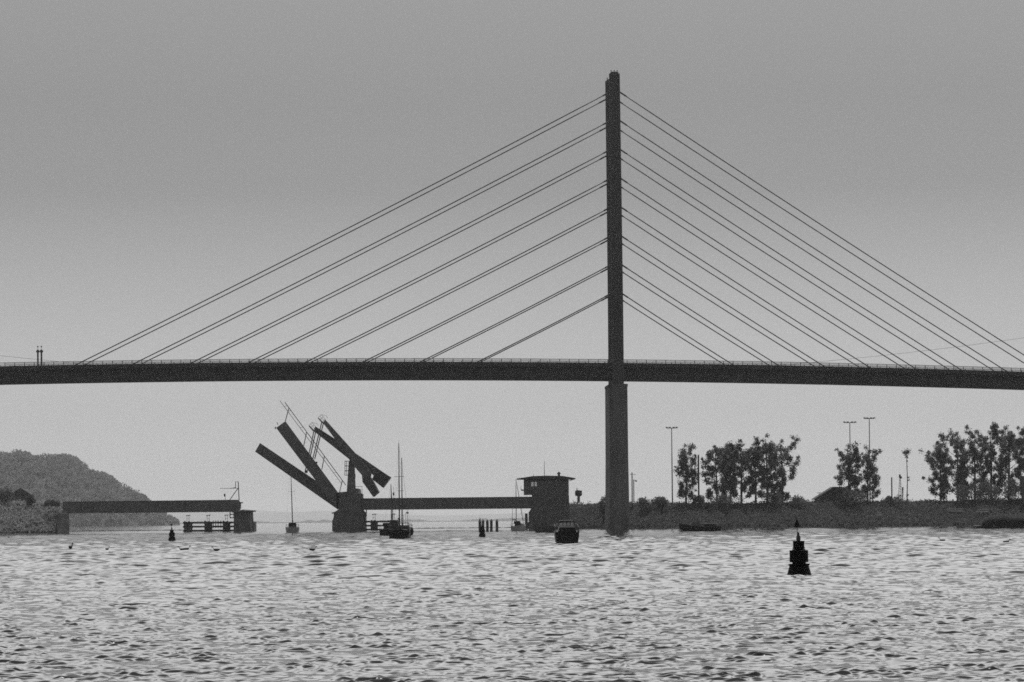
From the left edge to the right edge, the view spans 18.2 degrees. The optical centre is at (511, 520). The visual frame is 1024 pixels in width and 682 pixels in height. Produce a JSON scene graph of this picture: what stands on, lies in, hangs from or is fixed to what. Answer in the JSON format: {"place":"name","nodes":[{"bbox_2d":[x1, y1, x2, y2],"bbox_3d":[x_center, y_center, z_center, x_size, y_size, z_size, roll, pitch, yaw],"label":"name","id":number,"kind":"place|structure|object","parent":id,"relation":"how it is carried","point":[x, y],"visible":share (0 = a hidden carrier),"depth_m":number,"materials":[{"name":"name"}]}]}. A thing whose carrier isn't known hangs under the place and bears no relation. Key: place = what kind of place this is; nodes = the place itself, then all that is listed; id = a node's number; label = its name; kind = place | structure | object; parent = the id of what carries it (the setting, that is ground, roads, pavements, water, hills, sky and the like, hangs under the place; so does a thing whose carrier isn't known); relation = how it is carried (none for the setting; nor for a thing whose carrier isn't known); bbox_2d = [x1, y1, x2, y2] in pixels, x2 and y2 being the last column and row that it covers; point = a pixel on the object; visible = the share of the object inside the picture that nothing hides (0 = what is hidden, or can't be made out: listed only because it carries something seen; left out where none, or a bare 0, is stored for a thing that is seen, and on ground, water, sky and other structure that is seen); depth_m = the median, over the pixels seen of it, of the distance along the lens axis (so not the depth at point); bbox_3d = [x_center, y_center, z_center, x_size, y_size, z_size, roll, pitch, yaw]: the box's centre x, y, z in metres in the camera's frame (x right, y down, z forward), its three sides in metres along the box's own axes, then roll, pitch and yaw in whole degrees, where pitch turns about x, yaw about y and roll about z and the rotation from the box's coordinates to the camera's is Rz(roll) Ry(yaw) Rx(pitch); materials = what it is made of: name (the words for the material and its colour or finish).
{"place":"outdoors","nodes":[
{"label":"outdoors","id":0,"kind":"place"},
{"bbox_2d":[11,488,34,501],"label":"house","id":1,"kind":"structure","parent":0,"point":[22,494],"depth_m":1176.00,"materials":[{"name":"stone"}]},
{"bbox_2d":[0,504,68,532],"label":"embankment","id":2,"kind":"structure","parent":0,"point":[21,521],"depth_m":961.03,"materials":[{"name":"plant"}]},
{"bbox_2d":[0,486,15,504],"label":"bush","id":3,"kind":"object","parent":2,"relation":"on","point":[5,494],"visible":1,"depth_m":974.18,"materials":[{"name":"grey plant"}]},
{"bbox_2d":[25,496,35,505],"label":"bush","id":4,"kind":"object","parent":2,"relation":"on","point":[29,500],"visible":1,"depth_m":971.46,"materials":[{"name":"grey plant"}]},
{"bbox_2d":[0,499,64,532],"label":"undergrowth","id":5,"kind":"object","parent":2,"relation":"on","point":[41,519],"visible":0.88,"depth_m":964.60,"materials":[{"name":"grey plant"}]},
{"bbox_2d":[43,499,60,505],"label":"bush","id":6,"kind":"object","parent":2,"relation":"on","point":[52,502],"visible":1,"depth_m":965.47,"materials":[{"name":"grey plant"}]},
{"bbox_2d":[57,513,68,532],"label":"abutment wall","id":7,"kind":"structure","parent":2,"relation":"on","point":[62,522],"depth_m":955.50,"materials":[{"name":"grey concrete"}]},
{"bbox_2d":[0,459,179,525],"bbox_3d":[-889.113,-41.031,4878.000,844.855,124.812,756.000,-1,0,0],"label":"hill","id":8,"kind":"structure","parent":0,"point":[100,522],"depth_m":4549.66,"materials":[{"name":"grey plant"}]},
{"bbox_2d":[0,448,179,525],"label":"forest","id":9,"kind":"object","parent":8,"relation":"on","point":[59,460],"visible":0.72,"depth_m":4575.09,"materials":[{"name":"plant"}]},
{"bbox_2d":[167,509,528,522],"bbox_3d":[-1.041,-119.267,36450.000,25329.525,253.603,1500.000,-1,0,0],"label":"hills","id":10,"kind":"structure","parent":0,"point":[265,516],"depth_m":36031.14,"materials":[{"name":"grey"}]},
{"bbox_2d":[180,517,528,523],"bbox_3d":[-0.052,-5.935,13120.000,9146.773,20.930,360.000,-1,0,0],"label":"shore","id":11,"kind":"structure","parent":0,"point":[411,520],"depth_m":13048.91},
{"bbox_2d":[0,521,1023,681],"bbox_3d":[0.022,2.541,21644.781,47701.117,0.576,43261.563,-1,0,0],"label":"water","id":12,"kind":"structure","parent":0,"point":[427,602],"depth_m":94.85,"materials":[{"name":"grey liquid"}]},
{"bbox_2d":[81,519,90,525],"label":"house","id":13,"kind":"structure","parent":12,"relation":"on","point":[85,522],"depth_m":4463.60,"materials":[{"name":"stone"}]},
{"bbox_2d":[105,518,116,525],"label":"house","id":14,"kind":"structure","parent":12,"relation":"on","point":[111,522],"depth_m":4468.60,"materials":[{"name":"stone"}]},
{"bbox_2d":[87,530,157,530],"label":"breakwater","id":15,"kind":"object","parent":12,"relation":"in","point":[125,530],"visible":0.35,"depth_m":1179.36,"materials":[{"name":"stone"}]},
{"bbox_2d":[168,524,175,539],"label":"light buoy","id":16,"kind":"object","parent":12,"relation":"on","point":[171,535],"visible":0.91,"depth_m":471.39,"materials":[{"name":"paint"}]},
{"bbox_2d":[183,515,233,531],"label":"guide fender","id":17,"kind":"object","parent":12,"relation":"in","point":[207,526],"visible":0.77,"depth_m":966.71,"materials":[{"name":"grey paint"}]},
{"bbox_2d":[285,464,299,532],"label":"sailing boat","id":18,"kind":"object","parent":12,"relation":"on","point":[291,528],"visible":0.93,"depth_m":783.59,"materials":[{"name":"paint"}]},
{"bbox_2d":[63,401,531,530],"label":"bascule bridge","id":19,"kind":"structure","parent":12,"relation":"in","point":[351,504],"depth_m":966.00,"materials":[{"name":"grey paint"}]},
{"bbox_2d":[364,514,390,529],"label":"guide fender","id":20,"kind":"object","parent":12,"relation":"in","point":[374,525],"visible":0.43,"depth_m":966.71,"materials":[{"name":"grey paint"}]},
{"bbox_2d":[379,486,394,534],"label":"sailing boat","id":21,"kind":"object","parent":12,"relation":"on","point":[384,530],"visible":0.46,"depth_m":596.12,"materials":[{"name":"paint"}]},
{"bbox_2d":[389,443,413,537],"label":"two masted boat","id":22,"kind":"object","parent":12,"relation":"on","point":[397,529],"visible":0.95,"depth_m":485.14,"materials":[{"name":"paint"}]},
{"bbox_2d":[413,527,510,528],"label":"breakwater","id":23,"kind":"object","parent":12,"relation":"in","point":[471,527],"visible":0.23,"depth_m":1129.37,"materials":[{"name":"stone"}]},
{"bbox_2d":[479,525,485,536],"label":"light buoy","id":24,"kind":"object","parent":12,"relation":"on","point":[481,531],"visible":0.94,"depth_m":502.01,"materials":[{"name":"paint"}]},
{"bbox_2d":[486,519,488,530],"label":"mooring pile","id":25,"kind":"object","parent":12,"relation":"in","point":[487,525],"visible":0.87,"depth_m":764.75,"materials":[{"name":"grey paint"}]},
{"bbox_2d":[490,519,492,530],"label":"mooring pile","id":26,"kind":"object","parent":12,"relation":"in","point":[491,525],"visible":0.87,"depth_m":767.74,"materials":[{"name":"grey paint"}]},
{"bbox_2d":[0,70,1023,528],"bbox_3d":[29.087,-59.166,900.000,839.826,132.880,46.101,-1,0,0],"label":"cable stayed bridge","id":27,"kind":"structure","parent":12,"relation":"in","point":[614,372],"depth_m":894.13,"materials":[{"name":"paint"}]},
{"bbox_2d":[36,346,42,361],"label":"beacon post","id":28,"kind":"object","parent":27,"relation":"on","point":[40,351],"visible":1,"depth_m":889.83,"materials":[{"name":"metal"}]},
{"bbox_2d":[511,482,525,530],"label":"sailing boat","id":29,"kind":"object","parent":12,"relation":"on","point":[518,526],"visible":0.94,"depth_m":751.24,"materials":[{"name":"paint"}]},
{"bbox_2d":[517,461,575,528],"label":"control house","id":30,"kind":"structure","parent":12,"relation":"in","point":[550,496],"depth_m":965.00,"materials":[{"name":"grey concrete"}]},
{"bbox_2d":[534,516,576,531],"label":"covered boat","id":31,"kind":"object","parent":12,"relation":"on","point":[549,525],"visible":0.48,"depth_m":657.14,"materials":[{"name":"paint"}]},
{"bbox_2d":[554,520,578,542],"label":"motor cruiser","id":32,"kind":"object","parent":12,"relation":"on","point":[566,533],"visible":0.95,"depth_m":352.02,"materials":[{"name":"paint"}]},
{"bbox_2d":[679,523,720,530],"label":"work boat","id":33,"kind":"object","parent":12,"relation":"on","point":[699,527],"visible":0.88,"depth_m":654.24,"materials":[{"name":"paint"}]},
{"bbox_2d":[787,519,811,574],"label":"light buoy","id":34,"kind":"object","parent":12,"relation":"on","point":[798,552],"visible":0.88,"depth_m":140.65,"materials":[{"name":"paint"}]},
{"bbox_2d":[973,514,1023,527],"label":"work barge","id":35,"kind":"object","parent":12,"relation":"on","point":[1004,521],"visible":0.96,"depth_m":669.72,"materials":[{"name":"paint"}]},
{"bbox_2d":[0,0,1023,514],"label":"sky","id":36,"kind":"structure","parent":0,"point":[158,157],"materials":[{"name":"grey"}]},
{"bbox_2d":[7,338,1019,362],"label":"power line","id":37,"kind":"object","parent":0,"point":[820,361],"visible":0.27,"depth_m":1099.98,"materials":[{"name":"black metal"}]},
{"bbox_2d":[570,502,1022,527],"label":"bank","id":38,"kind":"structure","parent":0,"point":[811,525],"depth_m":931.65,"materials":[{"name":"black plant"}]},
{"bbox_2d":[575,490,581,502],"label":"railway signal","id":39,"kind":"object","parent":38,"relation":"on","point":[578,493],"visible":1,"depth_m":954.80,"materials":[{"name":"grey paint"}]},
{"bbox_2d":[596,496,604,523],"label":"bush","id":40,"kind":"object","parent":38,"relation":"on","point":[601,506],"visible":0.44,"depth_m":957.78,"materials":[{"name":"grey plant"}]},
{"bbox_2d":[630,472,636,507],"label":"utility pole","id":41,"kind":"object","parent":38,"relation":"on","point":[632,474],"visible":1,"depth_m":949.94,"materials":[{"name":"metal"}]},
{"bbox_2d":[636,497,653,512],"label":"bush","id":42,"kind":"object","parent":38,"relation":"on","point":[644,505],"visible":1,"depth_m":941.65,"materials":[{"name":"grey plant"}]},
{"bbox_2d":[650,496,668,509],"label":"bush","id":43,"kind":"object","parent":38,"relation":"on","point":[659,503],"visible":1,"depth_m":942.76,"materials":[{"name":"grey plant"}]},
{"bbox_2d":[666,427,677,501],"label":"lamp mast","id":44,"kind":"object","parent":38,"relation":"on","point":[671,460],"visible":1,"depth_m":951.91,"materials":[{"name":"grey metal"}]},
{"bbox_2d":[673,442,699,504],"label":"poplar tree","id":45,"kind":"object","parent":38,"relation":"on","point":[683,457],"visible":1,"depth_m":947.57,"materials":[{"name":"grey plant"}]},
{"bbox_2d":[691,494,704,507],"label":"bush","id":46,"kind":"object","parent":38,"relation":"on","point":[700,500],"visible":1,"depth_m":943.02,"materials":[{"name":"grey plant"}]},
{"bbox_2d":[698,455,699,507],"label":"post","id":47,"kind":"object","parent":38,"relation":"on","point":[698,482],"visible":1,"depth_m":942.77,"materials":[{"name":"grey metal"}]},
{"bbox_2d":[700,445,736,501],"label":"poplar tree","id":48,"kind":"object","parent":38,"relation":"on","point":[716,488],"visible":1,"depth_m":949.12,"materials":[{"name":"grey plant"}]},
{"bbox_2d":[706,493,743,511],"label":"bush","id":49,"kind":"object","parent":38,"relation":"on","point":[720,503],"visible":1,"depth_m":941.62,"materials":[{"name":"grey plant"}]},
{"bbox_2d":[716,443,742,498],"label":"poplar tree","id":50,"kind":"object","parent":38,"relation":"on","point":[722,469],"visible":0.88,"depth_m":955.14,"materials":[{"name":"black plant"}]},
{"bbox_2d":[724,439,760,503],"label":"poplar tree","id":51,"kind":"object","parent":38,"relation":"on","point":[744,460],"visible":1,"depth_m":947.52,"materials":[{"name":"grey plant"}]},
{"bbox_2d":[738,442,771,502],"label":"poplar tree","id":52,"kind":"object","parent":38,"relation":"on","point":[754,483],"visible":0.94,"depth_m":953.00,"materials":[{"name":"black plant"}]},
{"bbox_2d":[749,433,785,503],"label":"poplar tree","id":53,"kind":"object","parent":38,"relation":"on","point":[768,484],"visible":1,"depth_m":946.79,"materials":[{"name":"black plant"}]},
{"bbox_2d":[761,489,783,508],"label":"bush","id":54,"kind":"object","parent":38,"relation":"on","point":[772,497],"visible":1,"depth_m":942.18,"materials":[{"name":"grey plant"}]},
{"bbox_2d":[761,435,800,501],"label":"poplar tree","id":55,"kind":"object","parent":38,"relation":"on","point":[782,483],"visible":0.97,"depth_m":950.42,"materials":[{"name":"grey plant"}]},
{"bbox_2d":[569,497,1023,526],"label":"undergrowth","id":56,"kind":"object","parent":38,"relation":"on","point":[816,507],"visible":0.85,"depth_m":936.68,"materials":[{"name":"black plant"}]},
{"bbox_2d":[789,495,809,508],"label":"bush","id":57,"kind":"object","parent":38,"relation":"on","point":[797,501],"visible":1,"depth_m":940.81,"materials":[{"name":"grey plant"}]},
{"bbox_2d":[811,487,850,502],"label":"shed","id":58,"kind":"structure","parent":38,"relation":"on","point":[830,493],"depth_m":949.00,"materials":[{"name":"fabric"}]},
{"bbox_2d":[843,421,856,450],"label":"lamp mast","id":59,"kind":"object","parent":38,"relation":"on","point":[849,426],"visible":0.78,"depth_m":961.96,"materials":[{"name":"grey metal"}]},
{"bbox_2d":[833,440,868,501],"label":"poplar tree","id":60,"kind":"object","parent":38,"relation":"on","point":[848,460],"visible":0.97,"depth_m":947.42,"materials":[{"name":"grey plant"}]},
{"bbox_2d":[834,488,870,506],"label":"bush","id":61,"kind":"object","parent":38,"relation":"on","point":[854,498],"visible":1,"depth_m":941.49,"materials":[{"name":"grey plant"}]},
{"bbox_2d":[851,445,882,501],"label":"poplar tree","id":62,"kind":"object","parent":38,"relation":"on","point":[868,475],"visible":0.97,"depth_m":949.42,"materials":[{"name":"grey plant"}]},
{"bbox_2d":[863,417,874,497],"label":"lamp mast","id":63,"kind":"object","parent":38,"relation":"on","point":[869,443],"visible":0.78,"depth_m":963.88,"materials":[{"name":"grey metal"}]},
{"bbox_2d":[879,494,903,505],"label":"bush","id":64,"kind":"object","parent":38,"relation":"on","point":[889,500],"visible":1,"depth_m":942.04,"materials":[{"name":"grey plant"}]},
{"bbox_2d":[902,448,910,501],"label":"tuft tree","id":65,"kind":"object","parent":38,"relation":"on","point":[906,452],"visible":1,"depth_m":947.88,"materials":[{"name":"grey plant"}]},
{"bbox_2d":[918,443,951,500],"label":"poplar tree","id":66,"kind":"object","parent":38,"relation":"on","point":[940,457],"visible":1,"depth_m":949.44,"materials":[{"name":"black plant"}]},
{"bbox_2d":[934,428,971,499],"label":"poplar tree","id":67,"kind":"object","parent":38,"relation":"on","point":[942,437],"visible":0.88,"depth_m":954.02,"materials":[{"name":"black plant"}]},
{"bbox_2d":[949,508,962,511],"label":"concrete kerb","id":68,"kind":"structure","parent":38,"relation":"on","point":[957,510],"depth_m":934.80,"materials":[{"name":"grey concrete"}]},
{"bbox_2d":[954,482,977,504],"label":"bush","id":69,"kind":"object","parent":38,"relation":"on","point":[963,491],"visible":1,"depth_m":940.14,"materials":[{"name":"grey plant"}]},
{"bbox_2d":[954,425,991,499],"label":"poplar tree","id":70,"kind":"object","parent":38,"relation":"on","point":[975,455],"visible":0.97,"depth_m":948.56,"materials":[{"name":"black plant"}]},
{"bbox_2d":[977,509,988,511],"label":"concrete kerb","id":71,"kind":"structure","parent":38,"relation":"on","point":[982,510],"depth_m":931.80,"materials":[{"name":"grey concrete"}]},
{"bbox_2d":[973,479,999,504],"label":"bush","id":72,"kind":"object","parent":38,"relation":"on","point":[984,488],"visible":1,"depth_m":940.57,"materials":[{"name":"grey plant"}]},
{"bbox_2d":[969,422,1016,496],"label":"poplar tree","id":73,"kind":"object","parent":38,"relation":"on","point":[994,426],"visible":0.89,"depth_m":952.90,"materials":[{"name":"black plant"}]},
{"bbox_2d":[983,425,1023,499],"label":"poplar tree","id":74,"kind":"object","parent":38,"relation":"on","point":[1010,437],"visible":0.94,"depth_m":947.12,"materials":[{"name":"black plant"}]},
{"bbox_2d":[985,478,1022,503],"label":"bush","id":75,"kind":"object","parent":38,"relation":"on","point":[1009,487],"visible":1,"depth_m":938.91,"materials":[{"name":"grey plant"}]},
{"bbox_2d":[1007,426,1023,493],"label":"poplar tree","id":76,"kind":"object","parent":38,"relation":"on","point":[1021,432],"visible":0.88,"depth_m":951.07,"materials":[{"name":"black plant"}]},
{"bbox_2d":[1019,476,1023,506],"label":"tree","id":77,"kind":"object","parent":38,"relation":"on","point":[1021,478],"visible":0.92,"depth_m":936.00,"materials":[{"name":"black plant"}]}
]}

